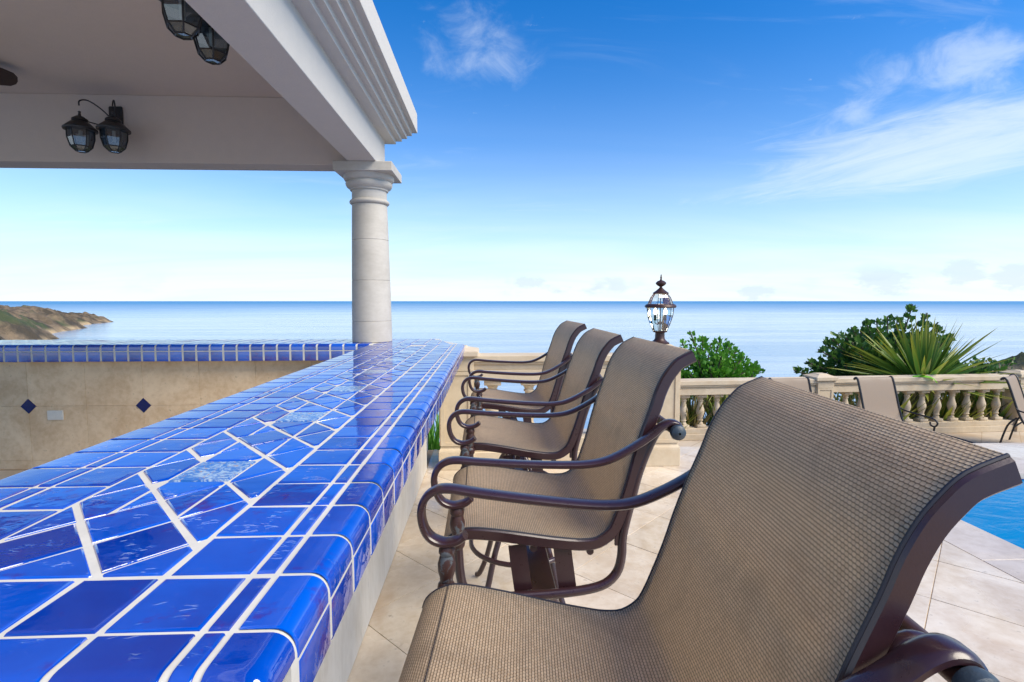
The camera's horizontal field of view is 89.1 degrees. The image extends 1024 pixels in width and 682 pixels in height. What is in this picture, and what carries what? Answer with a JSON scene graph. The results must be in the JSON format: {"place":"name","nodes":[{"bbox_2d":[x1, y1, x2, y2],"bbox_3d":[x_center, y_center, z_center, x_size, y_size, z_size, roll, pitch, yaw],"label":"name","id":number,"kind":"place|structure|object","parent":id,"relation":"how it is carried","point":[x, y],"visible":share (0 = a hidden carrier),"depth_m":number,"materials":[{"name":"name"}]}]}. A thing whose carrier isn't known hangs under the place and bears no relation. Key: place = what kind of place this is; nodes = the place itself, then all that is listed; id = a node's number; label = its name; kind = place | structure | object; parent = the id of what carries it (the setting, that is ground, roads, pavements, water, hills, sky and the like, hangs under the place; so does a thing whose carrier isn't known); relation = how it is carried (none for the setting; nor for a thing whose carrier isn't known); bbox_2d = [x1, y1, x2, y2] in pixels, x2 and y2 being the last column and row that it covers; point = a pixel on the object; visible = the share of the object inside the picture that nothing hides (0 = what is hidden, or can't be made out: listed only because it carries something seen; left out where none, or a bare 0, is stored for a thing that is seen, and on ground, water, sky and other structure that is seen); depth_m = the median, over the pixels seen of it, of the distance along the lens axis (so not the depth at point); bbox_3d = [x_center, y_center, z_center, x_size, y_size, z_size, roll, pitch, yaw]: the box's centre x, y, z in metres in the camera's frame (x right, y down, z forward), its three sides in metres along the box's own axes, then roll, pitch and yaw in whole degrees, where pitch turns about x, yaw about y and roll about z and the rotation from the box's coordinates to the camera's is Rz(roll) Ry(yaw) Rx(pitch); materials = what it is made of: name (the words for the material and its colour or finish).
{"place":"outdoors","nodes":[
{"label":"outdoors","id":0,"kind":"place"},
{"bbox_2d":[0,470,24,479],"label":"bar floor","id":1,"kind":"structure","parent":0,"point":[4,474],"depth_m":4.33,"materials":[{"name":"beige tile"}]},
{"bbox_2d":[0,305,112,339],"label":"headland","id":2,"kind":"structure","parent":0,"point":[24,322],"depth_m":227.72,"materials":[{"name":"brown stone"}]},
{"bbox_2d":[0,301,1023,441],"bbox_3d":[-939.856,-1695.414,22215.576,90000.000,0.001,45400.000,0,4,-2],"label":"sea","id":3,"kind":"structure","parent":0,"point":[778,338],"depth_m":341.82,"materials":[{"name":"liquid"}]},
{"bbox_2d":[0,443,1023,681],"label":"patio floor","id":4,"kind":"structure","parent":0,"point":[975,605],"depth_m":2.62,"materials":[{"name":"beige tile"}]},
{"bbox_2d":[0,339,464,681],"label":"bar counter","id":5,"kind":"object","parent":4,"relation":"on","point":[206,510],"visible":0.99,"depth_m":1.02,"materials":[{"name":"blue tile"}]},
{"bbox_2d":[47,410,63,419],"bbox_3d":[-3.877,0.630,4.414,0.132,0.082,0.014,0,4,-2],"label":"outlet plate","id":6,"kind":"object","parent":5,"relation":"attached to","point":[55,414],"visible":1,"depth_m":4.41,"materials":[{"name":"beige plastic"}]},
{"bbox_2d":[333,161,401,342],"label":"stone column","id":7,"kind":"structure","parent":5,"relation":"on","point":[369,185],"depth_m":4.47,"materials":[{"name":"stone"}]},
{"bbox_2d":[0,0,416,170],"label":"pavilion roof","id":8,"kind":"structure","parent":7,"relation":"on","point":[303,85],"depth_m":3.88,"materials":[{"name":"white paint"}]},
{"bbox_2d":[0,68,17,85],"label":"ceiling fan","id":9,"kind":"object","parent":8,"relation":"hanging from","point":[8,78],"visible":1,"depth_m":3.77,"materials":[{"name":"black metal"}]},
{"bbox_2d":[61,99,131,153],"bbox_3d":[-3.294,-1.724,4.180,0.485,0.434,0.349,0,4,-2],"label":"wall lantern","id":10,"kind":"object","parent":8,"relation":"attached to","point":[115,127],"depth_m":4.12,"materials":[{"name":"black metal"}]},
{"bbox_2d":[159,0,229,64],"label":"wall lantern","id":11,"kind":"object","parent":8,"relation":"attached to","point":[194,25],"depth_m":2.48,"materials":[{"name":"black metal"}]},
{"bbox_2d":[439,345,478,469],"bbox_3d":[-0.473,0.563,4.516,0.370,1.045,0.370,0,4,-2],"label":"stone pedestal","id":12,"kind":"object","parent":4,"relation":"on","point":[449,447],"visible":0.39,"depth_m":4.38,"materials":[{"name":"beige stone"}]},
{"bbox_2d":[428,414,501,449],"bbox_3d":[-0.868,1.214,5.555,1.877,1.495,1.606,0,4,-2],"label":"grass clump","id":13,"kind":"object","parent":4,"relation":"on","point":[433,444],"visible":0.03,"depth_m":5.46,"materials":[{"name":"green plant"}]},
{"bbox_2d":[467,321,586,472],"bbox_3d":[0.069,0.526,3.320,0.697,1.296,0.667,0,4,-5],"label":"bar chair","id":14,"kind":"object","parent":4,"relation":"on","point":[558,354],"visible":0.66,"depth_m":3.20,"materials":[{"name":"brown fabric"}]},
{"bbox_2d":[455,328,623,602],"bbox_3d":[0.101,0.596,2.458,0.702,1.289,0.667,0,4,-3],"label":"bar chair","id":15,"kind":"object","parent":4,"relation":"on","point":[553,439],"visible":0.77,"depth_m":2.33,"materials":[{"name":"brown fabric"}]},
{"bbox_2d":[474,352,613,460],"bbox_3d":[0.419,0.595,4.581,1.514,0.966,0.260,0,4,-2],"label":"stone balustrade","id":16,"kind":"object","parent":4,"relation":"on","point":[535,367],"visible":0.06,"depth_m":4.45,"materials":[{"name":"beige stone"}]},
{"bbox_2d":[431,336,696,601],"bbox_3d":[0.124,0.653,1.657,0.694,1.300,0.667,0,4,-3],"label":"bar chair","id":17,"kind":"object","parent":4,"relation":"on","point":[624,431],"visible":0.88,"depth_m":1.46,"materials":[{"name":"brown fabric"}]},
{"bbox_2d":[646,344,687,465],"bbox_3d":[1.301,0.550,4.620,0.370,1.055,0.370,0,4,-2],"label":"stone pedestal","id":18,"kind":"object","parent":4,"relation":"on","point":[665,451],"visible":0.26,"depth_m":4.50,"materials":[{"name":"beige stone"}]},
{"bbox_2d":[645,275,676,343],"bbox_3d":[1.301,-0.273,4.556,0.272,0.620,0.272,0,4,-2],"label":"post lantern","id":19,"kind":"object","parent":18,"relation":"on","point":[665,322],"visible":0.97,"depth_m":4.54,"materials":[{"name":"black metal"}]},
{"bbox_2d":[398,376,1022,681],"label":"bar chair","id":20,"kind":"object","parent":4,"relation":"on","point":[806,533],"visible":1,"depth_m":0.76,"materials":[{"name":"brown fabric"}]},
{"bbox_2d":[944,460,1023,581],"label":"pool shell","id":21,"kind":"object","parent":4,"relation":"on","point":[1007,557],"visible":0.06,"depth_m":3.02,"materials":[{"name":"paint"}]},
{"bbox_2d":[0,0,1023,300],"label":"sky","id":22,"kind":"structure","parent":0,"point":[560,150],"materials":[{"name":"blue"}]},
{"bbox_2d":[583,429,1023,446],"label":"terrace","id":23,"kind":"structure","parent":0,"point":[988,437],"depth_m":8.71,"materials":[{"name":"stone"}]},
{"bbox_2d":[680,395,704,427],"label":"strappy plant","id":24,"kind":"object","parent":23,"relation":"on","point":[694,409],"visible":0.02,"depth_m":8.76,"materials":[{"name":"green plant"}]},
{"bbox_2d":[680,395,711,426],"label":"strappy plant","id":25,"kind":"object","parent":23,"relation":"on","point":[694,421],"visible":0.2,"depth_m":8.85,"materials":[{"name":"green plant"}]},
{"bbox_2d":[680,395,727,424],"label":"strappy plant","id":26,"kind":"object","parent":23,"relation":"on","point":[721,401],"visible":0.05,"depth_m":9.04,"materials":[{"name":"green plant"}]},
{"bbox_2d":[768,377,811,391],"bbox_3d":[4.370,1.164,7.319,0.727,1.098,1.615,-1,4,-7],"label":"sun lounger","id":27,"kind":"object","parent":23,"relation":"on","point":[803,383],"visible":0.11,"depth_m":8.00,"materials":[{"name":"beige fabric"}]},
{"bbox_2d":[802,373,838,398],"bbox_3d":[5.217,1.075,8.835,0.380,1.060,0.380,0,4,-6],"label":"stone pedestal","id":28,"kind":"object","parent":23,"relation":"on","point":[825,385],"visible":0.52,"depth_m":8.67,"materials":[{"name":"beige stone"}]},
{"bbox_2d":[835,392,856,404],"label":"strappy plant","id":29,"kind":"object","parent":23,"relation":"on","point":[841,398],"visible":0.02,"depth_m":9.39,"materials":[{"name":"green plant"}]},
{"bbox_2d":[679,373,1020,440],"bbox_3d":[6.325,1.103,8.954,7.815,0.983,0.300,0,4,-6],"label":"stone balustrade","id":30,"kind":"object","parent":23,"relation":"on","point":[700,389],"visible":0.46,"depth_m":8.94,"materials":[{"name":"beige stone"}]},
{"bbox_2d":[913,375,937,383],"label":"leaf","id":31,"kind":"object","parent":30,"relation":"on","point":[924,376],"visible":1,"depth_m":8.84,"materials":[{"name":"green plant"}]},
{"bbox_2d":[833,393,902,405],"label":"strappy plant","id":32,"kind":"object","parent":23,"relation":"on","point":[850,400],"visible":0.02,"depth_m":9.44,"materials":[{"name":"green plant"}]},
{"bbox_2d":[852,375,940,419],"bbox_3d":[6.695,1.275,9.417,1.300,1.327,1.610,1,4,12],"label":"strappy plant","id":33,"kind":"object","parent":23,"relation":"on","point":[903,407],"visible":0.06,"depth_m":8.98,"materials":[{"name":"green plant"}]},
{"bbox_2d":[853,376,973,442],"bbox_3d":[5.782,1.155,7.429,0.727,1.098,1.615,-1,4,-9],"label":"sun lounger","id":34,"kind":"object","parent":23,"relation":"on","point":[878,395],"visible":0.39,"depth_m":8.03,"materials":[{"name":"beige fabric"}]},
{"bbox_2d":[899,391,964,419],"bbox_3d":[7.306,1.270,9.494,1.649,1.328,1.567,3,5,35],"label":"strappy plant","id":35,"kind":"object","parent":23,"relation":"on","point":[928,411],"visible":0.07,"depth_m":9.29,"materials":[{"name":"green plant"}]},
{"bbox_2d":[902,391,995,419],"bbox_3d":[7.753,1.313,9.561,1.393,1.233,1.688,-2,5,-29],"label":"strappy plant","id":36,"kind":"object","parent":23,"relation":"on","point":[945,411],"visible":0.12,"depth_m":9.25,"materials":[{"name":"green plant"}]},
{"bbox_2d":[941,391,1007,417],"bbox_3d":[8.296,1.262,9.650,1.427,1.319,1.500,-3,5,-31],"label":"strappy plant","id":37,"kind":"object","parent":23,"relation":"on","point":[961,400],"visible":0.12,"depth_m":9.41,"materials":[{"name":"green plant"}]},
{"bbox_2d":[958,391,1012,418],"bbox_3d":[8.875,1.270,9.618,1.653,1.308,1.419,0,4,-2],"label":"strappy plant","id":38,"kind":"object","parent":23,"relation":"on","point":[1003,413],"visible":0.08,"depth_m":9.43,"materials":[{"name":"green plant"}]},
{"bbox_2d":[999,370,1023,431],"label":"stone pedestal","id":39,"kind":"object","parent":23,"relation":"on","point":[1012,409],"visible":0.48,"depth_m":9.18,"materials":[{"name":"beige stone"}]},
{"bbox_2d":[999,374,1023,442],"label":"sun lounger","id":40,"kind":"object","parent":23,"relation":"on","point":[1015,388],"visible":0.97,"depth_m":8.10,"materials":[{"name":"beige fabric"}]},
{"bbox_2d":[961,480,1023,548],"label":"pool water","id":41,"kind":"structure","parent":0,"point":[1000,515],"depth_m":3.61,"materials":[{"name":"blue liquid"}]},
{"bbox_2d":[973,352,1023,373],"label":"hill","id":42,"kind":"structure","parent":0,"point":[1019,361],"depth_m":95.61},
{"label":"hillside","id":43,"kind":"structure","parent":0,"visible":0},
{"bbox_2d":[679,330,765,423],"bbox_3d":[3.985,1.210,10.375,1.947,2.865,1.318,-2,5,-24],"label":"shrub","id":44,"kind":"object","parent":43,"relation":"on","point":[721,364],"visible":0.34,"depth_m":10.03,"materials":[{"name":"green plant"}]},
{"bbox_2d":[793,303,983,402],"bbox_3d":[7.926,0.939,11.139,3.875,3.488,1.971,0,4,-2],"label":"sea grape bush","id":45,"kind":"object","parent":43,"relation":"on","point":[852,337],"visible":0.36,"depth_m":11.00,"materials":[{"name":"green plant"}]},
{"bbox_2d":[832,314,1023,401],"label":"spiky palm","id":46,"kind":"object","parent":43,"relation":"on","point":[926,358],"visible":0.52,"depth_m":9.70,"materials":[{"name":"green plant"}]},
{"bbox_2d":[958,356,1016,373],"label":"shrub","id":47,"kind":"object","parent":43,"relation":"on","point":[1003,367],"visible":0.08,"depth_m":10.81,"materials":[{"name":"green plant"}]}
]}

